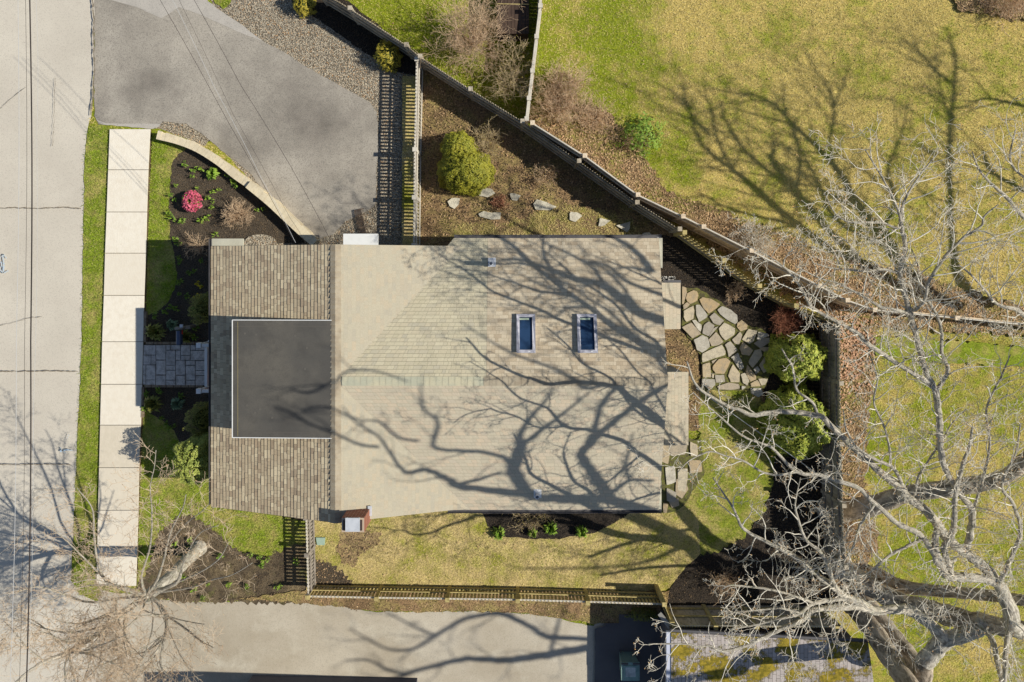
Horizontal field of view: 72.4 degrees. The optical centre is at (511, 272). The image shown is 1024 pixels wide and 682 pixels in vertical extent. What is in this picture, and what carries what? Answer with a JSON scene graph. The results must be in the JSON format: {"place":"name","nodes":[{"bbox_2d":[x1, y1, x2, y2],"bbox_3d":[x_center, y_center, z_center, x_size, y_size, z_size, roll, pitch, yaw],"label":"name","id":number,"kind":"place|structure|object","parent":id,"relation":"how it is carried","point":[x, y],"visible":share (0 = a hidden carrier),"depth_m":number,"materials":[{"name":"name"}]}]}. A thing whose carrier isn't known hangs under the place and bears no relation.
{"place":"outdoors","nodes":[
{"label":"outdoors","id":0,"kind":"place"},
{"bbox_2d":[10,15,18,681],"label":"overhead cable","id":1,"kind":"object","parent":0,"point":[16,367],"visible":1,"depth_m":18.84,"materials":[{"name":"grey plastic"}]},
{"bbox_2d":[19,0,26,681],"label":"overhead cable","id":2,"kind":"object","parent":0,"point":[24,353],"visible":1,"depth_m":18.85,"materials":[{"name":"grey plastic"}]},
{"bbox_2d":[26,0,32,681],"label":"overhead cable","id":3,"kind":"object","parent":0,"point":[30,335],"visible":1,"depth_m":19.04,"materials":[{"name":"grey plastic"}]},
{"bbox_2d":[28,5,37,676],"bbox_3d":[-12.803,1.825,18.738,0.099,0.082,19.340,1,90,0],"label":"overhead cable","id":4,"kind":"object","parent":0,"point":[34,373],"visible":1,"depth_m":18.74,"materials":[{"name":"grey plastic"}]},
{"bbox_2d":[0,0,98,681],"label":"road","id":5,"kind":"structure","parent":0,"point":[62,54],"depth_m":26.99,"materials":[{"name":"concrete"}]},
{"bbox_2d":[0,0,94,531],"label":"road cracks","id":6,"kind":"object","parent":5,"relation":"on","point":[58,207],"visible":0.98,"depth_m":26.87,"materials":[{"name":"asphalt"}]},
{"bbox_2d":[97,129,150,585],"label":"sidewalk","id":7,"kind":"structure","parent":0,"point":[123,319],"depth_m":26.85,"materials":[{"name":"beige concrete"}]},
{"bbox_2d":[175,324,198,344],"bbox_3d":[-12.185,2.272,26.297,0.544,1.405,0.762,0,90,0],"label":"mailbox","id":8,"kind":"object","parent":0,"point":[179,337],"visible":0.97,"depth_m":25.82,"materials":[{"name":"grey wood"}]},
{"bbox_2d":[113,0,261,40],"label":"driveway apron","id":9,"kind":"object","parent":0,"point":[209,10],"visible":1,"depth_m":26.98,"materials":[{"name":"concrete"}]},
{"bbox_2d":[137,137,306,601],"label":"front lawn","id":10,"kind":"structure","parent":0,"point":[164,493],"depth_m":26.96,"materials":[{"name":"green plant"}]},
{"bbox_2d":[145,148,307,441],"bbox_3d":[-11.026,1.369,26.956,5.952,0.001,11.638,10,90,0],"label":"front bed","id":11,"kind":"object","parent":10,"relation":"on","point":[192,159],"visible":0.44,"depth_m":26.96,"materials":[{"name":"brown soil"}]},
{"bbox_2d":[144,395,163,412],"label":"shrub","id":12,"kind":"object","parent":11,"relation":"on","point":[150,404],"visible":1,"depth_m":26.61,"materials":[{"name":"green plant"}]},
{"bbox_2d":[145,322,166,340],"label":"shrub","id":13,"kind":"object","parent":11,"relation":"on","point":[151,333],"visible":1,"depth_m":26.64,"materials":[{"name":"green plant"}]},
{"bbox_2d":[141,311,203,416],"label":"edging bricks","id":14,"kind":"object","parent":11,"relation":"on","point":[145,323],"visible":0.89,"depth_m":26.83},
{"bbox_2d":[171,397,184,409],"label":"shrub","id":15,"kind":"object","parent":11,"relation":"on","point":[176,403],"visible":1,"depth_m":26.65,"materials":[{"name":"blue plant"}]},
{"bbox_2d":[169,430,208,485],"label":"boxwood","id":16,"kind":"object","parent":11,"relation":"on","point":[193,450],"visible":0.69,"depth_m":24.40,"materials":[{"name":"green plant"}]},
{"bbox_2d":[181,190,202,211],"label":"azalea","id":17,"kind":"object","parent":11,"relation":"on","point":[190,200],"visible":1,"depth_m":26.45,"materials":[{"name":"pink plant"}]},
{"bbox_2d":[182,231,207,258],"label":"bare shrub","id":18,"kind":"object","parent":11,"relation":"on","point":[199,248],"visible":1,"depth_m":26.63,"materials":[{"name":"brown plant"}]},
{"bbox_2d":[182,401,208,436],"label":"boxwood","id":19,"kind":"object","parent":11,"relation":"on","point":[200,419],"visible":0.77,"depth_m":25.40,"materials":[{"name":"green plant"}]},
{"bbox_2d":[187,291,208,325],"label":"boxwood","id":20,"kind":"object","parent":11,"relation":"on","point":[202,309],"visible":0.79,"depth_m":25.44,"materials":[{"name":"green plant"}]},
{"bbox_2d":[156,131,254,186],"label":"stone wall","id":21,"kind":"structure","parent":11,"relation":"on","point":[233,172],"depth_m":26.54,"materials":[{"name":"stone"}]},
{"bbox_2d":[206,167,219,179],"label":"perennial clump","id":22,"kind":"object","parent":11,"relation":"on","point":[212,173],"visible":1,"depth_m":26.69,"materials":[{"name":"green plant"}]},
{"bbox_2d":[139,149,306,604],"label":"bark chips","id":23,"kind":"object","parent":11,"relation":"on","point":[206,395],"visible":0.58,"depth_m":26.93,"materials":[{"name":"brown wood"}]},
{"bbox_2d":[221,197,255,229],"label":"bare shrub","id":24,"kind":"object","parent":11,"relation":"on","point":[233,215],"visible":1,"depth_m":26.53,"materials":[{"name":"brown plant"}]},
{"bbox_2d":[244,234,276,245],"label":"window well gravel","id":25,"kind":"structure","parent":11,"relation":"on","point":[258,240],"depth_m":26.88,"materials":[{"name":"beige gravel"}]},
{"bbox_2d":[245,181,320,244],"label":"stone wall","id":26,"kind":"structure","parent":11,"relation":"on","point":[305,232],"depth_m":26.39,"materials":[{"name":"stone"}]},
{"bbox_2d":[94,0,377,238],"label":"driveway","id":27,"kind":"structure","parent":0,"point":[323,130],"depth_m":26.98,"materials":[{"name":"concrete"}]},
{"bbox_2d":[97,120,159,128],"bbox_3d":[-14.811,-5.710,26.972,2.481,0.001,0.224,4,90,0],"label":"driveway apron","id":28,"kind":"object","parent":27,"relation":"on","point":[148,126],"visible":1,"depth_m":26.97,"materials":[{"name":"concrete"}]},
{"bbox_2d":[248,675,416,681],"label":"neighbor house","id":29,"kind":"structure","parent":0,"point":[265,678],"depth_m":26.80,"materials":[{"name":"concrete"}]},
{"bbox_2d":[98,590,658,681],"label":"neighbor driveway","id":30,"kind":"structure","parent":0,"point":[290,639],"depth_m":26.98,"materials":[{"name":"concrete"}]},
{"bbox_2d":[402,76,420,244],"bbox_3d":[-3.871,-4.241,26.888,0.734,0.001,6.665,0,90,0],"label":"fence foot strip","id":31,"kind":"object","parent":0,"point":[408,107],"visible":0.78,"depth_m":26.89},
{"bbox_2d":[306,506,699,590],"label":"lawn","id":32,"kind":"structure","parent":0,"point":[403,529],"depth_m":26.92,"materials":[{"name":"green plant"}]},
{"bbox_2d":[335,530,381,566],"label":"bare soil","id":33,"kind":"structure","parent":32,"relation":"on","point":[344,539],"depth_m":26.92,"materials":[{"name":"brown soil"}]},
{"bbox_2d":[316,115,680,590],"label":"scattered leaves","id":34,"kind":"object","parent":32,"relation":"on","point":[484,532],"visible":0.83,"depth_m":26.86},
{"bbox_2d":[305,75,701,590],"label":"grass","id":35,"kind":"structure","parent":32,"relation":"on","point":[537,545],"depth_m":26.91,"materials":[{"name":"green plant"}]},
{"bbox_2d":[70,0,1023,681],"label":"ground","id":36,"kind":"structure","parent":0,"point":[809,116],"depth_m":27.00,"materials":[{"name":"green plant"}]},
{"bbox_2d":[72,125,110,595],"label":"verge","id":37,"kind":"structure","parent":36,"relation":"on","point":[90,308],"depth_m":26.96,"materials":[{"name":"green plant"}]},
{"bbox_2d":[143,345,203,384],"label":"entrance walk","id":38,"kind":"structure","parent":36,"relation":"on","point":[164,364],"depth_m":26.82,"materials":[{"name":"stone"}]},
{"bbox_2d":[136,514,306,604],"bbox_3d":[-11.110,11.047,26.952,6.775,0.001,3.543,0,90,0],"label":"tree bed","id":39,"kind":"object","parent":36,"relation":"on","point":[271,575],"visible":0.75,"depth_m":26.95,"materials":[{"name":"brown soil"}]},
{"bbox_2d":[0,437,256,681],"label":"bare street tree","id":40,"kind":"object","parent":39,"relation":"on","point":[197,549],"visible":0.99,"depth_m":20.82,"materials":[{"name":"brown plant"}]},
{"bbox_2d":[157,0,414,244],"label":"gravel yard","id":41,"kind":"structure","parent":36,"relation":"on","point":[385,85],"depth_m":27.00,"materials":[{"name":"grey gravel"}]},
{"bbox_2d":[292,0,415,74],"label":"mulch strip","id":42,"kind":"object","parent":41,"relation":"on","point":[348,33],"visible":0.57,"depth_m":26.99,"materials":[{"name":"black soil"}]},
{"bbox_2d":[292,0,316,18],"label":"golden shrub","id":43,"kind":"object","parent":42,"relation":"on","point":[305,6],"visible":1,"depth_m":26.50,"materials":[{"name":"yellow plant"}]},
{"bbox_2d":[373,38,402,72],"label":"golden shrub","id":44,"kind":"object","parent":42,"relation":"on","point":[388,54],"visible":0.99,"depth_m":26.36,"materials":[{"name":"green plant"}]},
{"bbox_2d":[354,208,368,233],"bbox_3d":[-5.776,-1.951,26.875,0.399,0.030,1.004,-11,90,0],"label":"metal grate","id":45,"kind":"object","parent":41,"relation":"on","point":[358,214],"visible":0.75,"depth_m":26.87,"materials":[{"name":"black metal"}]},
{"bbox_2d":[411,57,422,244],"bbox_3d":[-3.552,-4.413,26.293,0.183,1.415,6.984,1,90,0],"label":"picket fence","id":46,"kind":"object","parent":41,"relation":"on","point":[416,199],"visible":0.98,"depth_m":25.95,"materials":[{"name":"grey wood"}]},
{"bbox_2d":[306,559,352,591],"bbox_3d":[-6.972,11.642,26.912,1.965,0.001,1.394,0,90,0],"label":"corner bed","id":47,"kind":"object","parent":36,"relation":"on","point":[327,572],"visible":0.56,"depth_m":26.91,"materials":[{"name":"brown soil"}]},
{"bbox_2d":[196,234,688,531],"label":"house","id":48,"kind":"structure","parent":36,"relation":"on","point":[355,382],"depth_m":22.78,"materials":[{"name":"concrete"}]},
{"bbox_2d":[160,0,292,238],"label":"overhead cable","id":49,"kind":"object","parent":48,"relation":"attached to","point":[226,118],"visible":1,"depth_m":20.94,"materials":[{"name":"grey plastic"}]},
{"bbox_2d":[194,0,331,242],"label":"overhead cable","id":50,"kind":"object","parent":48,"relation":"attached to","point":[262,119],"visible":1,"depth_m":21.10,"materials":[{"name":"grey plastic"}]},
{"bbox_2d":[696,388,873,511],"bbox_3d":[8.317,5.414,21.500,6.184,1.019,0.058,35,90,0],"label":"overhead cable","id":51,"kind":"object","parent":48,"relation":"attached to","point":[791,455],"visible":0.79,"depth_m":21.54,"materials":[{"name":"grey plastic"}]},
{"bbox_2d":[238,589,668,623],"bbox_3d":[-2.241,12.852,26.904,16.593,0.001,1.362,0,90,0],"label":"fence strip","id":52,"kind":"object","parent":36,"relation":"on","point":[343,602],"visible":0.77,"depth_m":26.90,"materials":[{"name":"wood"}]},
{"bbox_2d":[624,606,658,622],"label":"hanging ivy","id":53,"kind":"object","parent":52,"relation":"on","point":[646,616],"visible":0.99,"depth_m":26.66,"materials":[{"name":"green plant"}]},
{"bbox_2d":[413,0,526,77],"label":"spreading shrub","id":54,"kind":"object","parent":36,"relation":"on","point":[473,40],"visible":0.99,"depth_m":25.56,"materials":[{"name":"brown plant"}]},
{"bbox_2d":[305,584,666,607],"bbox_3d":[-0.962,12.123,26.418,13.357,1.165,0.208,1,90,0],"label":"picket fence","id":55,"kind":"object","parent":36,"relation":"on","point":[517,593],"visible":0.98,"depth_m":26.34,"materials":[{"name":"brown wood"}]},
{"bbox_2d":[303,519,316,594],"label":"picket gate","id":56,"kind":"structure","parent":55,"relation":"attached to","point":[310,551],"depth_m":26.22,"materials":[{"name":"grey wood"}]},
{"bbox_2d":[323,0,681,232],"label":"diagonal fence","id":57,"kind":"object","parent":36,"relation":"on","point":[406,49],"visible":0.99,"depth_m":26.16,"materials":[{"name":"brown wood"}]},
{"bbox_2d":[477,36,545,101],"bbox_3d":[-0.045,-7.415,25.558,2.589,2.896,2.529,0,90,0],"label":"spreading shrub","id":58,"kind":"object","parent":36,"relation":"on","point":[513,83],"visible":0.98,"depth_m":25.82,"materials":[{"name":"brown plant"}]},
{"bbox_2d":[497,0,528,40],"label":"compost bin","id":59,"kind":"object","parent":36,"relation":"on","point":[520,15],"visible":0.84,"depth_m":26.09,"materials":[{"name":"brown wood"}]},
{"bbox_2d":[525,0,542,125],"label":"board fence","id":60,"kind":"object","parent":36,"relation":"on","point":[536,35],"visible":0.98,"depth_m":25.49,"materials":[{"name":"grey wood"}]},
{"bbox_2d":[482,513,628,538],"bbox_3d":[1.647,9.388,26.908,6.191,0.001,1.729,0,90,0],"label":"bed","id":61,"kind":"object","parent":36,"relation":"on","point":[567,520],"visible":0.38,"depth_m":26.91,"materials":[{"name":"black soil"}]},
{"bbox_2d":[492,526,504,540],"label":"perennial clump","id":62,"kind":"object","parent":61,"relation":"on","point":[498,535],"visible":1,"depth_m":26.72,"materials":[{"name":"green plant"}]},
{"bbox_2d":[508,513,556,538],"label":"bare shrub","id":63,"kind":"object","parent":61,"relation":"on","point":[529,519],"visible":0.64,"depth_m":26.55,"materials":[{"name":"brown plant"}]},
{"bbox_2d":[543,520,557,535],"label":"perennial clump","id":64,"kind":"object","parent":61,"relation":"on","point":[551,529],"visible":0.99,"depth_m":26.71,"materials":[{"name":"green plant"}]},
{"bbox_2d":[574,525,587,537],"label":"perennial clump","id":65,"kind":"object","parent":61,"relation":"on","point":[580,533],"visible":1,"depth_m":26.69,"materials":[{"name":"green plant"}]},
{"bbox_2d":[420,60,818,402],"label":"side yard","id":66,"kind":"structure","parent":36,"relation":"on","point":[516,174],"depth_m":26.94,"materials":[{"name":"soil"}]},
{"bbox_2d":[439,130,478,160],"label":"conifer bush","id":67,"kind":"object","parent":66,"relation":"on","point":[456,144],"visible":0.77,"depth_m":25.47,"materials":[{"name":"green plant"}]},
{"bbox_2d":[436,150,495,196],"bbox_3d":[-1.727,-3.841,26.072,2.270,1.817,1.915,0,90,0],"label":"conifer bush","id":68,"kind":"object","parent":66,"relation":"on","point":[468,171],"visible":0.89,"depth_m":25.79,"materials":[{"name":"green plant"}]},
{"bbox_2d":[468,115,506,163],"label":"bare shrub","id":69,"kind":"object","parent":66,"relation":"on","point":[488,137],"visible":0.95,"depth_m":26.41,"materials":[{"name":"brown plant"}]},
{"bbox_2d":[479,211,500,219],"bbox_3d":[-0.862,-2.200,26.900,0.857,0.100,0.300,5,90,0],"label":"stepping stone","id":70,"kind":"object","parent":66,"relation":"on","point":[490,215],"visible":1,"depth_m":26.85,"materials":[{"name":"grey stone"}]},
{"bbox_2d":[487,193,509,212],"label":"bare shrub","id":71,"kind":"object","parent":66,"relation":"on","point":[499,199],"visible":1,"depth_m":26.77,"materials":[{"name":"brown plant"}]},
{"bbox_2d":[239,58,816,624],"bbox_3d":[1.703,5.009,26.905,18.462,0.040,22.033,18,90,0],"label":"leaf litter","id":72,"kind":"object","parent":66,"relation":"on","point":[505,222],"visible":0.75,"depth_m":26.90,"materials":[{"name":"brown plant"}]},
{"bbox_2d":[533,200,555,209],"bbox_3d":[1.268,-2.607,26.900,0.895,0.100,0.415,0,90,0],"label":"stepping stone","id":73,"kind":"object","parent":66,"relation":"on","point":[540,205],"visible":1,"depth_m":26.85,"materials":[{"name":"grey stone"}]},
{"bbox_2d":[531,159,559,188],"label":"bare shrub","id":74,"kind":"object","parent":66,"relation":"on","point":[538,180],"visible":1,"depth_m":26.61,"materials":[{"name":"brown plant"}]},
{"bbox_2d":[451,201,641,237],"bbox_3d":[1.348,-1.828,26.936,7.381,0.001,1.847,0,90,0],"label":"moss patch","id":75,"kind":"object","parent":66,"relation":"on","point":[551,225],"visible":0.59,"depth_m":26.94,"materials":[{"name":"green plant"}]},
{"bbox_2d":[78,0,1023,672],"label":"scattered leaves","id":76,"kind":"object","parent":66,"relation":"on","point":[824,150],"visible":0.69,"depth_m":26.95,"materials":[{"name":"brown plant"}]},
{"bbox_2d":[595,614,660,681],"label":"shed apron","id":77,"kind":"object","parent":36,"relation":"on","point":[612,639],"visible":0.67,"depth_m":26.88,"materials":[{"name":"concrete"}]},
{"bbox_2d":[619,649,639,680],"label":"trash bin","id":78,"kind":"object","parent":77,"relation":"on","point":[629,664],"visible":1,"depth_m":26.01,"materials":[{"name":"green plastic"}]},
{"bbox_2d":[654,584,674,625],"bbox_3d":[5.678,12.396,26.192,0.208,1.615,0.973,-22,90,0],"label":"corner fence","id":79,"kind":"object","parent":36,"relation":"on","point":[663,603],"visible":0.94,"depth_m":25.88,"materials":[{"name":"brown wood"}]},
{"bbox_2d":[665,329,700,430],"bbox_3d":[6.447,4.093,26.924,1.642,0.001,4.002,0,90,0],"label":"leafy border","id":80,"kind":"object","parent":36,"relation":"on","point":[679,338],"visible":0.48,"depth_m":26.92,"materials":[{"name":"plant"}]},
{"bbox_2d":[661,438,704,512],"bbox_3d":[6.500,7.792,26.872,1.806,0.001,2.894,0,90,0],"label":"patio base","id":81,"kind":"object","parent":36,"relation":"on","point":[684,458],"visible":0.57,"depth_m":26.87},
{"bbox_2d":[661,235,833,605],"bbox_3d":[8.990,5.815,26.932,6.878,0.001,14.543,0,90,0],"label":"back bed","id":82,"kind":"object","parent":36,"relation":"on","point":[717,284],"visible":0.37,"depth_m":26.93,"materials":[{"name":"black soil"}]},
{"bbox_2d":[315,0,831,605],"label":"bark chips","id":83,"kind":"object","parent":82,"relation":"on","point":[773,388],"visible":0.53,"depth_m":26.91,"materials":[{"name":"brown wood"}]},
{"bbox_2d":[698,562,750,606],"bbox_3d":[8.130,11.660,26.374,1.929,1.262,1.693,0,90,0],"label":"bare shrub","id":84,"kind":"object","parent":82,"relation":"on","point":[726,583],"visible":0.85,"depth_m":26.40,"materials":[{"name":"brown plant"}]},
{"bbox_2d":[724,279,750,305],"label":"bare shrub","id":85,"kind":"object","parent":82,"relation":"on","point":[736,294],"visible":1,"depth_m":26.61,"materials":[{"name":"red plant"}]},
{"bbox_2d":[770,294,809,341],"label":"bare shrub","id":86,"kind":"object","parent":82,"relation":"on","point":[783,318],"visible":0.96,"depth_m":26.38,"materials":[{"name":"brown plant"}]},
{"bbox_2d":[756,382,832,459],"bbox_3d":[10.697,5.683,25.974,2.747,2.013,2.900,-29,90,0],"label":"rhododendron","id":87,"kind":"object","parent":82,"relation":"on","point":[804,440],"visible":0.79,"depth_m":25.70,"materials":[{"name":"green plant"}]},
{"bbox_2d":[763,332,827,384],"bbox_3d":[10.735,3.255,26.030,2.317,1.900,2.088,0,90,0],"label":"rhododendron","id":88,"kind":"object","parent":82,"relation":"on","point":[811,364],"visible":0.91,"depth_m":25.84,"materials":[{"name":"green plant"}]},
{"bbox_2d":[667,604,839,630],"bbox_3d":[8.811,12.823,26.117,6.034,1.765,0.185,0,90,0],"label":"solid fence","id":89,"kind":"object","parent":36,"relation":"on","point":[701,615],"visible":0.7,"depth_m":25.96,"materials":[{"name":"brown wood"}]},
{"bbox_2d":[673,230,836,321],"bbox_3d":[8.905,0.247,26.192,6.502,1.615,0.519,30,90,0],"label":"diagonal picket fence","id":90,"kind":"object","parent":36,"relation":"on","point":[691,243],"visible":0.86,"depth_m":26.06,"materials":[{"name":"brown wood"}]},
{"bbox_2d":[658,608,873,681],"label":"shed","id":91,"kind":"structure","parent":36,"relation":"on","point":[768,666],"depth_m":24.83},
{"bbox_2d":[528,103,1023,611],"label":"leaf strip","id":92,"kind":"object","parent":36,"relation":"on","point":[716,213],"visible":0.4,"depth_m":26.90,"materials":[{"name":"brown plant"}]},
{"bbox_2d":[520,56,598,134],"bbox_3d":[1.782,-6.729,26.168,3.016,2.001,3.108,0,90,0],"label":"bare shrub","id":93,"kind":"object","parent":92,"relation":"on","point":[552,95],"visible":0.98,"depth_m":26.23,"materials":[{"name":"brown plant"}]},
{"bbox_2d":[579,91,620,145],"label":"bare shrub","id":94,"kind":"object","parent":92,"relation":"on","point":[601,116],"visible":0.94,"depth_m":26.59,"materials":[{"name":"brown plant"}]},
{"bbox_2d":[614,111,669,160],"bbox_3d":[4.992,-5.280,26.338,1.964,1.223,1.796,17,90,0],"label":"lawn bush","id":95,"kind":"object","parent":92,"relation":"on","point":[650,127],"visible":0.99,"depth_m":26.39,"materials":[{"name":"green plant"}]},
{"bbox_2d":[719,211,790,272],"bbox_3d":[8.923,-1.079,26.227,2.635,1.700,2.166,15,90,0],"label":"rambling shrub","id":96,"kind":"object","parent":92,"relation":"on","point":[759,243],"visible":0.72,"depth_m":26.33,"materials":[{"name":"brown plant"}]},
{"bbox_2d":[530,0,1023,603],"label":"fallen leaves","id":97,"kind":"object","parent":92,"relation":"on","point":[628,176],"visible":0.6,"depth_m":26.87,"materials":[{"name":"brown plant"}]},
{"bbox_2d":[820,273,894,422],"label":"fallen leaves","id":98,"kind":"object","parent":92,"relation":"on","point":[854,352],"visible":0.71,"depth_m":26.84,"materials":[{"name":"brown plant"}]},
{"bbox_2d":[843,520,885,556],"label":"bare shrub","id":99,"kind":"object","parent":92,"relation":"on","point":[862,539],"visible":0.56,"depth_m":26.53,"materials":[{"name":"brown plant"}]},
{"bbox_2d":[530,120,1023,326],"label":"board fence","id":100,"kind":"object","parent":36,"relation":"on","point":[699,229],"visible":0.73,"depth_m":25.56,"materials":[{"name":"wood"}]},
{"bbox_2d":[621,92,1023,681],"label":"bare oak","id":101,"kind":"object","parent":36,"relation":"on","point":[860,593],"visible":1,"depth_m":18.37,"materials":[{"name":"grey plant"}]},
{"bbox_2d":[817,319,848,569],"bbox_3d":[11.893,6.190,26.067,0.224,1.865,8.972,-1,90,0],"label":"back fence","id":102,"kind":"object","parent":36,"relation":"on","point":[830,382],"visible":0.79,"depth_m":25.93,"materials":[{"name":"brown wood"}]},
{"bbox_2d":[875,336,1023,366],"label":"moss strip","id":103,"kind":"object","parent":36,"relation":"on","point":[983,350],"visible":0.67,"depth_m":26.90,"materials":[{"name":"green plant"}]},
{"bbox_2d":[955,0,1023,21],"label":"brush strip","id":104,"kind":"object","parent":36,"relation":"on","point":[960,3],"visible":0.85,"depth_m":26.89,"materials":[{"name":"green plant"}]},
{"bbox_2d":[982,0,1023,35],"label":"brush pile","id":105,"kind":"object","parent":104,"relation":"on","point":[1013,6],"visible":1,"depth_m":26.55,"materials":[{"name":"brown plant"}]},
{"bbox_2d":[662,286,774,512],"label":"patio","id":106,"kind":"structure","parent":0,"point":[726,332],"depth_m":26.82,"materials":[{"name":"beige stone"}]},
{"bbox_2d":[685,386,775,554],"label":"back lawn","id":107,"kind":"structure","parent":0,"point":[730,488],"depth_m":26.93,"materials":[{"name":"green plant"}]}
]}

